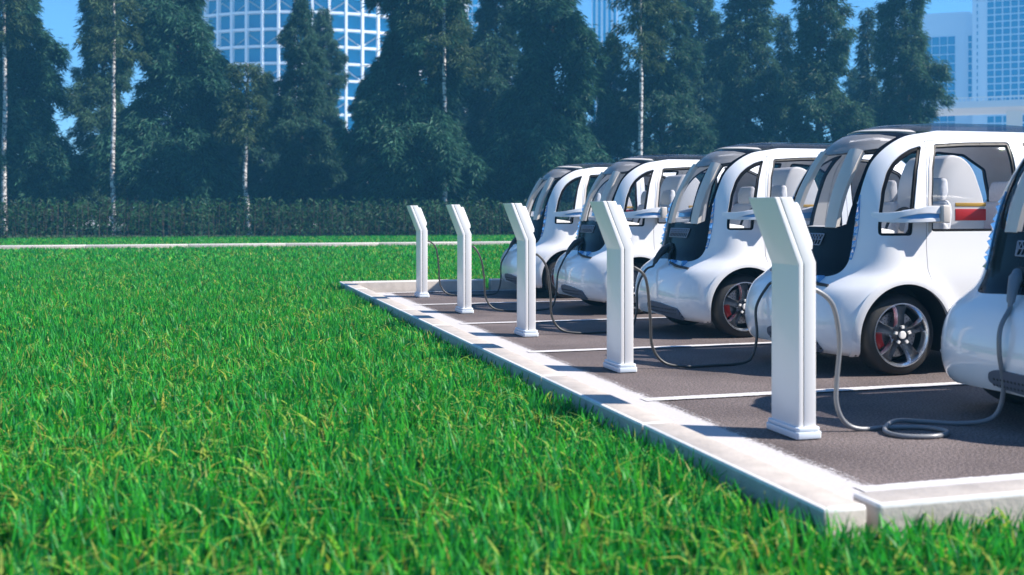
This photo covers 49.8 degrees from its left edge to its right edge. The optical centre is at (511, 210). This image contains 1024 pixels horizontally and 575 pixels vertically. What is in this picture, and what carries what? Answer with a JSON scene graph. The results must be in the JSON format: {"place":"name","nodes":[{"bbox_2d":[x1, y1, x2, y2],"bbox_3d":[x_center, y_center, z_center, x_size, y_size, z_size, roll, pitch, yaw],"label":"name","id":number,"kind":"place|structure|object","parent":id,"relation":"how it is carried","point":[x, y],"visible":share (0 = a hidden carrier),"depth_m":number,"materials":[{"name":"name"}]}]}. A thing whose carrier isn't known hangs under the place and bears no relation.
{"place":"outdoors","nodes":[
{"label":"outdoors","id":0,"kind":"place"},
{"bbox_2d":[161,0,468,179],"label":"round building","id":1,"kind":"structure","parent":0,"point":[246,31],"depth_m":202.45,"materials":[{"name":"blue glass"}]},
{"bbox_2d":[0,0,971,207],"label":"sky","id":2,"kind":"structure","parent":0,"point":[59,16],"materials":[{"name":"blue"}]},
{"bbox_2d":[469,0,511,89],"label":"block","id":3,"kind":"structure","parent":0,"point":[474,7],"depth_m":279.99,"materials":[{"name":"blue glass"}]},
{"bbox_2d":[0,225,1023,574],"bbox_3d":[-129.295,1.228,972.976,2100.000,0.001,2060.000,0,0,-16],"label":"ground","id":4,"kind":"structure","parent":0,"point":[348,233],"depth_m":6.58,"materials":[{"name":"green plant"}]},
{"bbox_2d":[0,0,42,231],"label":"birch","id":5,"kind":"object","parent":4,"relation":"on","point":[20,24],"visible":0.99,"depth_m":55.09,"materials":[{"name":"green plant"}]},
{"bbox_2d":[0,0,98,233],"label":"conifer","id":6,"kind":"object","parent":4,"relation":"on","point":[42,150],"visible":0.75,"depth_m":57.04,"materials":[{"name":"green plant"}]},
{"bbox_2d":[59,0,136,230],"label":"conifer","id":7,"kind":"object","parent":4,"relation":"on","point":[96,88],"visible":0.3,"depth_m":65.06,"materials":[{"name":"green plant"}]},
{"bbox_2d":[71,0,152,234],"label":"birch","id":8,"kind":"object","parent":4,"relation":"on","point":[131,15],"visible":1,"depth_m":55.19,"materials":[{"name":"green plant"}]},
{"bbox_2d":[83,0,266,235],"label":"conifer","id":9,"kind":"object","parent":4,"relation":"on","point":[188,65],"visible":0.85,"depth_m":57.00,"materials":[{"name":"green plant"}]},
{"bbox_2d":[214,60,248,185],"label":"conifer","id":10,"kind":"object","parent":4,"relation":"on","point":[236,154],"visible":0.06,"depth_m":69.83,"materials":[{"name":"green plant"}]},
{"bbox_2d":[225,93,252,185],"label":"conifer","id":11,"kind":"object","parent":4,"relation":"on","point":[241,161],"visible":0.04,"depth_m":71.58,"materials":[{"name":"green plant"}]},
{"bbox_2d":[210,62,277,234],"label":"birch","id":12,"kind":"object","parent":4,"relation":"on","point":[244,130],"visible":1,"depth_m":54.87,"materials":[{"name":"green plant"}]},
{"bbox_2d":[0,241,510,249],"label":"kerb","id":13,"kind":"structure","parent":4,"relation":"on","point":[230,244],"depth_m":34.80,"materials":[{"name":"concrete"}]},
{"bbox_2d":[237,71,295,229],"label":"conifer","id":14,"kind":"object","parent":4,"relation":"on","point":[258,168],"visible":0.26,"depth_m":68.22,"materials":[{"name":"green plant"}]},
{"bbox_2d":[248,0,347,232],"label":"conifer","id":15,"kind":"object","parent":4,"relation":"on","point":[290,130],"visible":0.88,"depth_m":62.23,"materials":[{"name":"green plant"}]},
{"bbox_2d":[293,6,352,228],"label":"conifer","id":16,"kind":"object","parent":4,"relation":"on","point":[324,31],"visible":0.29,"depth_m":71.53,"materials":[{"name":"green plant"}]},
{"bbox_2d":[328,126,352,227],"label":"conifer","id":17,"kind":"object","parent":4,"relation":"on","point":[342,187],"visible":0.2,"depth_m":70.49,"materials":[{"name":"green plant"}]},
{"bbox_2d":[336,79,386,229],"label":"conifer","id":18,"kind":"object","parent":4,"relation":"on","point":[351,175],"visible":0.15,"depth_m":69.23,"materials":[{"name":"green plant"}]},
{"bbox_2d":[352,279,483,292],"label":"kerb","id":19,"kind":"structure","parent":4,"relation":"on","point":[405,285],"depth_m":16.52,"materials":[{"name":"concrete"}]},
{"bbox_2d":[331,0,510,234],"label":"conifer","id":20,"kind":"object","parent":4,"relation":"on","point":[409,121],"visible":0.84,"depth_m":55.13,"materials":[{"name":"green plant"}]},
{"bbox_2d":[400,0,491,234],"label":"birch","id":21,"kind":"object","parent":4,"relation":"on","point":[459,25],"visible":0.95,"depth_m":54.84,"materials":[{"name":"green plant"}]},
{"bbox_2d":[421,4,483,152],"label":"conifer","id":22,"kind":"object","parent":4,"relation":"on","point":[461,113],"visible":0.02,"depth_m":76.95,"materials":[{"name":"green plant"}]},
{"bbox_2d":[433,0,522,229],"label":"conifer","id":23,"kind":"object","parent":4,"relation":"on","point":[501,54],"visible":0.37,"depth_m":64.97,"materials":[{"name":"green plant"}]},
{"bbox_2d":[0,194,986,238],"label":"hedge","id":24,"kind":"object","parent":4,"relation":"on","point":[151,221],"visible":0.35,"depth_m":46.93,"materials":[{"name":"green plant"}]},
{"bbox_2d":[489,278,516,289],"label":"kerb","id":25,"kind":"structure","parent":4,"relation":"on","point":[494,283],"depth_m":16.93,"materials":[{"name":"concrete"}]},
{"bbox_2d":[471,0,635,233],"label":"conifer","id":26,"kind":"object","parent":4,"relation":"on","point":[543,131],"visible":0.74,"depth_m":57.29,"materials":[{"name":"green plant"}]},
{"bbox_2d":[340,281,865,555],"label":"kerb","id":27,"kind":"structure","parent":4,"relation":"on","point":[756,477],"depth_m":5.21,"materials":[{"name":"concrete"}]},
{"bbox_2d":[586,31,633,162],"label":"conifer","id":28,"kind":"object","parent":4,"relation":"on","point":[601,129],"visible":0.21,"depth_m":67.35,"materials":[{"name":"green plant"}]},
{"bbox_2d":[595,0,685,157],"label":"birch","id":29,"kind":"object","parent":4,"relation":"on","point":[636,20],"visible":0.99,"depth_m":55.10,"materials":[{"name":"green plant"}]},
{"bbox_2d":[604,0,721,207],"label":"conifer","id":30,"kind":"object","parent":4,"relation":"on","point":[665,100],"visible":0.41,"depth_m":59.08,"materials":[{"name":"green plant"}]},
{"bbox_2d":[670,0,734,192],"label":"conifer","id":31,"kind":"object","parent":4,"relation":"on","point":[704,85],"visible":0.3,"depth_m":72.93,"materials":[{"name":"green plant"}]},
{"bbox_2d":[392,290,1023,484],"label":"parking surface","id":32,"kind":"object","parent":4,"relation":"on","point":[993,447],"depth_m":7.36,"materials":[{"name":"grey asphalt"}]},
{"bbox_2d":[407,206,428,296],"bbox_3d":[-1.331,0.571,15.578,0.274,1.286,0.333,0,0,-16],"label":"charging post","id":33,"kind":"object","parent":32,"relation":"on","point":[418,218],"visible":1,"depth_m":15.46,"materials":[{"name":"white metal"}]},
{"bbox_2d":[428,237,516,295],"bbox_3d":[-0.532,0.777,15.786,1.428,0.885,0.103,0,0,-16],"label":"charging cable","id":34,"kind":"object","parent":33,"relation":"attached to","point":[513,241],"visible":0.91,"depth_m":15.80,"materials":[{"name":"grey plastic"}]},
{"bbox_2d":[385,290,500,292],"bbox_3d":[1.394,1.212,17.262,6.800,0.001,0.120,0,0,-16],"label":"bay line marking","id":35,"kind":"object","parent":32,"relation":"on","point":[442,291],"visible":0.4,"depth_m":16.54,"materials":[{"name":"paint"}]},
{"bbox_2d":[446,205,473,312],"bbox_3d":[-0.627,0.571,13.180,0.274,1.286,0.333,0,0,-16],"label":"charging post","id":36,"kind":"object","parent":32,"relation":"on","point":[459,219],"visible":1,"depth_m":13.06,"materials":[{"name":"white metal"}]},
{"bbox_2d":[471,238,579,311],"bbox_3d":[0.172,0.777,13.387,1.428,0.886,0.103,0,0,-16],"label":"charging cable","id":37,"kind":"object","parent":36,"relation":"attached to","point":[573,244],"visible":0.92,"depth_m":13.45,"materials":[{"name":"grey plastic"}]},
{"bbox_2d":[414,300,581,304],"bbox_3d":[2.006,1.212,15.180,6.800,0.001,0.120,0,0,-16],"label":"bay line marking","id":38,"kind":"object","parent":32,"relation":"on","point":[496,302],"visible":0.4,"depth_m":14.56,"materials":[{"name":"paint"}]},
{"bbox_2d":[503,203,537,336],"bbox_3d":[0.083,0.571,10.762,0.274,1.286,0.333,0,0,-16],"label":"charging post","id":39,"kind":"object","parent":32,"relation":"on","point":[520,221],"visible":1,"depth_m":10.65,"materials":[{"name":"white metal"}]},
{"bbox_2d":[536,244,669,333],"bbox_3d":[0.910,0.777,10.981,1.488,0.885,0.098,0,0,-18],"label":"charging cable","id":40,"kind":"object","parent":39,"relation":"attached to","point":[663,250],"visible":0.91,"depth_m":10.95,"materials":[{"name":"grey plastic"}]},
{"bbox_2d":[460,317,665,323],"bbox_3d":[2.704,1.212,12.800,6.800,0.001,0.120,0,0,-16],"label":"bay line marking","id":41,"kind":"object","parent":32,"relation":"on","point":[555,320],"visible":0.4,"depth_m":12.17,"materials":[{"name":"paint"}]},
{"bbox_2d":[500,166,675,297],"bbox_3d":[1.420,0.258,16.258,3.159,1.929,1.673,0,0,-16],"label":"microcar","id":42,"kind":"object","parent":32,"relation":"on","point":[554,236],"visible":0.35,"depth_m":15.50,"materials":[{"name":"white paint"}]},
{"bbox_2d":[530,179,557,215],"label":"window","id":43,"kind":"structure","parent":42,"relation":"in","point":[555,181],"depth_m":16.60,"materials":[{"name":"black rubber"}]},
{"bbox_2d":[555,176,581,223],"bbox_3d":[0.797,-0.148,15.446,0.451,0.680,0.186,0,0,-16],"label":"window","id":44,"kind":"structure","parent":42,"relation":"in","point":[578,178],"depth_m":15.43,"materials":[{"name":"black rubber"}]},
{"bbox_2d":[582,172,640,220],"bbox_3d":[1.392,0.233,15.603,0.944,1.598,0.288,0,0,-16],"label":"door","id":45,"kind":"structure","parent":42,"relation":"in","point":[587,175],"depth_m":15.62,"materials":[{"name":"white paint"}]},
{"bbox_2d":[644,174,665,190],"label":"window","id":46,"kind":"structure","parent":42,"relation":"in","point":[648,175],"depth_m":15.85,"materials":[{"name":"black rubber"}]},
{"bbox_2d":[590,201,636,372],"bbox_3d":[0.770,0.571,8.420,0.274,1.286,0.333,0,0,-16],"label":"charging post","id":47,"kind":"object","parent":32,"relation":"on","point":[613,225],"visible":1,"depth_m":8.31,"materials":[{"name":"white metal"}]},
{"bbox_2d":[633,266,771,367],"bbox_3d":[1.577,0.777,8.600,1.428,0.885,0.128,0,0,-16],"label":"charging cable","id":48,"kind":"object","parent":47,"relation":"attached to","point":[703,365],"visible":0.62,"depth_m":8.54,"materials":[{"name":"grey plastic"}]},
{"bbox_2d":[378,292,872,499],"bbox_3d":[-0.280,1.216,10.277,0.588,0.001,12.676,0,0,-16],"label":"edge strip marking","id":49,"kind":"object","parent":32,"relation":"on","point":[831,481],"visible":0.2,"depth_m":6.48,"materials":[{"name":"paint"}]},
{"bbox_2d":[527,342,771,352],"bbox_3d":[3.400,1.212,10.430,6.800,0.001,0.120,0,0,-16],"label":"bay line marking","id":50,"kind":"object","parent":32,"relation":"on","point":[650,347],"visible":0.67,"depth_m":9.84,"materials":[{"name":"paint"}]},
{"bbox_2d":[554,158,759,313],"bbox_3d":[2.124,0.258,13.860,3.159,1.929,1.673,0,0,-16],"label":"microcar","id":51,"kind":"object","parent":32,"relation":"on","point":[582,276],"visible":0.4,"depth_m":13.19,"materials":[{"name":"white paint"}]},
{"bbox_2d":[586,179,608,220],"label":"window","id":52,"kind":"structure","parent":51,"relation":"in","point":[608,179],"depth_m":14.15,"materials":[{"name":"glass"}]},
{"bbox_2d":[624,170,653,225],"bbox_3d":[1.501,-0.148,13.047,0.451,0.680,0.186,0,0,-16],"label":"window","id":53,"kind":"structure","parent":51,"relation":"in","point":[636,180],"depth_m":13.04,"materials":[{"name":"black rubber"}]},
{"bbox_2d":[617,170,682,221],"bbox_3d":[1.746,0.233,14.396,0.944,1.598,0.288,0,0,-16],"label":"door","id":54,"kind":"structure","parent":51,"relation":"in","point":[679,172],"depth_m":14.39,"materials":[{"name":"white paint"}]},
{"bbox_2d":[653,165,720,253],"bbox_3d":[2.096,0.233,13.204,0.944,1.598,0.288,0,0,-16],"label":"door","id":55,"kind":"structure","parent":51,"relation":"in","point":[658,231],"depth_m":13.06,"materials":[{"name":"white paint"}]},
{"bbox_2d":[724,167,756,176],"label":"window","id":56,"kind":"structure","parent":51,"relation":"in","point":[749,171],"depth_m":13.52,"materials":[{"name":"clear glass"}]},
{"bbox_2d":[635,147,905,337],"bbox_3d":[2.886,0.258,11.478,3.159,1.929,1.673,0,0,-16],"label":"microcar","id":57,"kind":"object","parent":32,"relation":"on","point":[713,263],"visible":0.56,"depth_m":10.73,"materials":[{"name":"white paint"}]},
{"bbox_2d":[685,168,707,221],"bbox_3d":[1.923,-0.148,11.825,0.451,0.680,0.186,0,0,-16],"label":"window","id":58,"kind":"structure","parent":57,"relation":"in","point":[707,168],"depth_m":11.85,"materials":[{"name":"black glass"}]},
{"bbox_2d":[702,162,786,221],"bbox_3d":[2.508,0.233,12.014,0.944,1.598,0.288,0,0,-16],"label":"door","id":59,"kind":"structure","parent":57,"relation":"in","point":[780,164],"depth_m":11.92,"materials":[{"name":"white paint"}]},
{"bbox_2d":[727,161,762,229],"bbox_3d":[2.263,-0.148,10.665,0.451,0.680,0.186,0,0,-16],"label":"window","id":60,"kind":"structure","parent":57,"relation":"in","point":[750,167],"depth_m":10.66,"materials":[{"name":"black rubber"}]},
{"bbox_2d":[765,155,847,266],"bbox_3d":[2.858,0.233,10.822,0.944,1.598,0.288,0,0,-16],"label":"door","id":61,"kind":"structure","parent":57,"relation":"in","point":[772,160],"depth_m":10.84,"materials":[{"name":"white paint"}]},
{"bbox_2d":[790,163,824,172],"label":"window","id":62,"kind":"structure","parent":57,"relation":"in","point":[793,164],"depth_m":12.10,"materials":[{"name":"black glass"}]},
{"bbox_2d":[851,159,900,203],"bbox_3d":[3.692,-0.185,11.092,0.726,0.689,0.195,0,0,-16],"label":"window","id":63,"kind":"structure","parent":57,"relation":"in","point":[862,161],"depth_m":11.12,"materials":[{"name":"black rubber"}]},
{"bbox_2d":[749,197,820,439],"bbox_3d":[1.480,0.571,6.002,0.274,1.286,0.333,0,0,-16],"label":"charging post","id":64,"kind":"object","parent":32,"relation":"on","point":[783,228],"visible":1,"depth_m":5.90,"materials":[{"name":"white metal"}]},
{"bbox_2d":[816,268,1022,438],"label":"charging cable","id":65,"kind":"object","parent":64,"relation":"attached to","point":[1015,279],"visible":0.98,"depth_m":6.14,"materials":[{"name":"grey plastic"}]},
{"bbox_2d":[641,382,961,400],"bbox_3d":[4.104,1.212,8.031,6.800,0.001,0.120,0,0,-16],"label":"bay line marking","id":66,"kind":"object","parent":32,"relation":"on","point":[817,390],"visible":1,"depth_m":7.39,"materials":[{"name":"paint"}]},
{"bbox_2d":[745,129,1023,374],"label":"microcar","id":67,"kind":"object","parent":32,"relation":"on","point":[898,278],"visible":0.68,"depth_m":8.28,"materials":[{"name":"white paint"}]},
{"bbox_2d":[809,155,841,225],"bbox_3d":[2.569,-0.148,9.409,0.451,0.680,0.186,0,0,-16],"label":"window","id":68,"kind":"structure","parent":67,"relation":"in","point":[835,159],"depth_m":9.45,"materials":[{"name":"black rubber"}]},
{"bbox_2d":[824,153,915,232],"bbox_3d":[3.155,0.233,9.598,0.944,1.598,0.288,0,0,-16],"label":"door","id":69,"kind":"structure","parent":67,"relation":"in","point":[837,171],"depth_m":9.47,"materials":[{"name":"white paint"}]},
{"bbox_2d":[878,147,920,235],"bbox_3d":[2.910,-0.148,8.249,0.451,0.680,0.186,0,0,-16],"label":"window","id":70,"kind":"structure","parent":67,"relation":"in","point":[916,150],"depth_m":8.23,"materials":[{"name":"black rubber"}]},
{"bbox_2d":[935,152,989,201],"bbox_3d":[4.002,-0.185,9.822,0.726,0.689,0.195,0,0,-16],"label":"window","id":71,"kind":"structure","parent":67,"relation":"in","point":[942,153],"depth_m":9.84,"materials":[{"name":"black rubber"}]},
{"bbox_2d":[924,139,1020,304],"bbox_3d":[3.505,0.233,8.406,0.944,1.598,0.288,0,0,-16],"label":"door","id":72,"kind":"structure","parent":67,"relation":"in","point":[955,257],"depth_m":8.26,"materials":[{"name":"white paint"}]},
{"bbox_2d":[855,473,1023,491],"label":"bay line marking","id":73,"kind":"object","parent":32,"relation":"on","point":[917,484],"visible":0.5,"depth_m":4.92,"materials":[{"name":"paint"}]},
{"bbox_2d":[941,157,1023,404],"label":"microcar","id":74,"kind":"object","parent":32,"relation":"on","point":[975,314],"visible":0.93,"depth_m":6.52,"materials":[{"name":"white paint"}]},
{"bbox_2d":[715,81,739,110],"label":"conifer","id":75,"kind":"object","parent":4,"relation":"on","point":[720,99],"visible":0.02,"depth_m":79.20,"materials":[{"name":"green plant"}]},
{"bbox_2d":[703,0,790,203],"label":"conifer","id":76,"kind":"object","parent":4,"relation":"on","point":[737,125],"visible":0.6,"depth_m":65.17,"materials":[{"name":"green plant"}]},
{"bbox_2d":[767,12,809,167],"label":"fir","id":77,"kind":"object","parent":4,"relation":"on","point":[785,29],"visible":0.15,"depth_m":71.72,"materials":[{"name":"green plant"}]},
{"bbox_2d":[772,0,878,187],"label":"conifer","id":78,"kind":"object","parent":4,"relation":"on","point":[819,73],"visible":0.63,"depth_m":61.06,"materials":[{"name":"green plant"}]},
{"bbox_2d":[833,67,871,137],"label":"conifer","id":79,"kind":"object","parent":4,"relation":"on","point":[850,85],"visible":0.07,"depth_m":81.72,"materials":[{"name":"green plant"}]},
{"bbox_2d":[847,7,884,112],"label":"fir","id":80,"kind":"object","parent":4,"relation":"on","point":[867,84],"visible":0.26,"depth_m":69.65,"materials":[{"name":"green plant"}]},
{"bbox_2d":[865,0,956,163],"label":"conifer","id":81,"kind":"object","parent":4,"relation":"on","point":[906,47],"visible":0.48,"depth_m":62.38,"materials":[{"name":"green plant"}]},
{"bbox_2d":[853,479,1023,546],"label":"kerb","id":82,"kind":"structure","parent":4,"relation":"on","point":[980,499],"depth_m":4.07,"materials":[{"name":"concrete"}]},
{"bbox_2d":[885,12,971,167],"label":"office tower","id":83,"kind":"structure","parent":0,"point":[950,34],"depth_m":228.17,"materials":[{"name":"blue glass"}]},
{"bbox_2d":[972,0,1023,202],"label":"office block","id":84,"kind":"structure","parent":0,"point":[997,47],"depth_m":219.61,"materials":[{"name":"blue glass"}]},
{"label":"city paving","id":85,"kind":"structure","parent":0,"visible":0},
{"bbox_2d":[592,0,617,160],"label":"column tower","id":86,"kind":"structure","parent":85,"relation":"on","point":[603,15],"depth_m":259.96,"materials":[{"name":"blue glass"}]},
{"bbox_2d":[882,95,1023,131],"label":"elevated road","id":87,"kind":"structure","parent":85,"relation":"on","point":[1013,110],"depth_m":148.43,"materials":[{"name":"grey concrete"}]}
]}

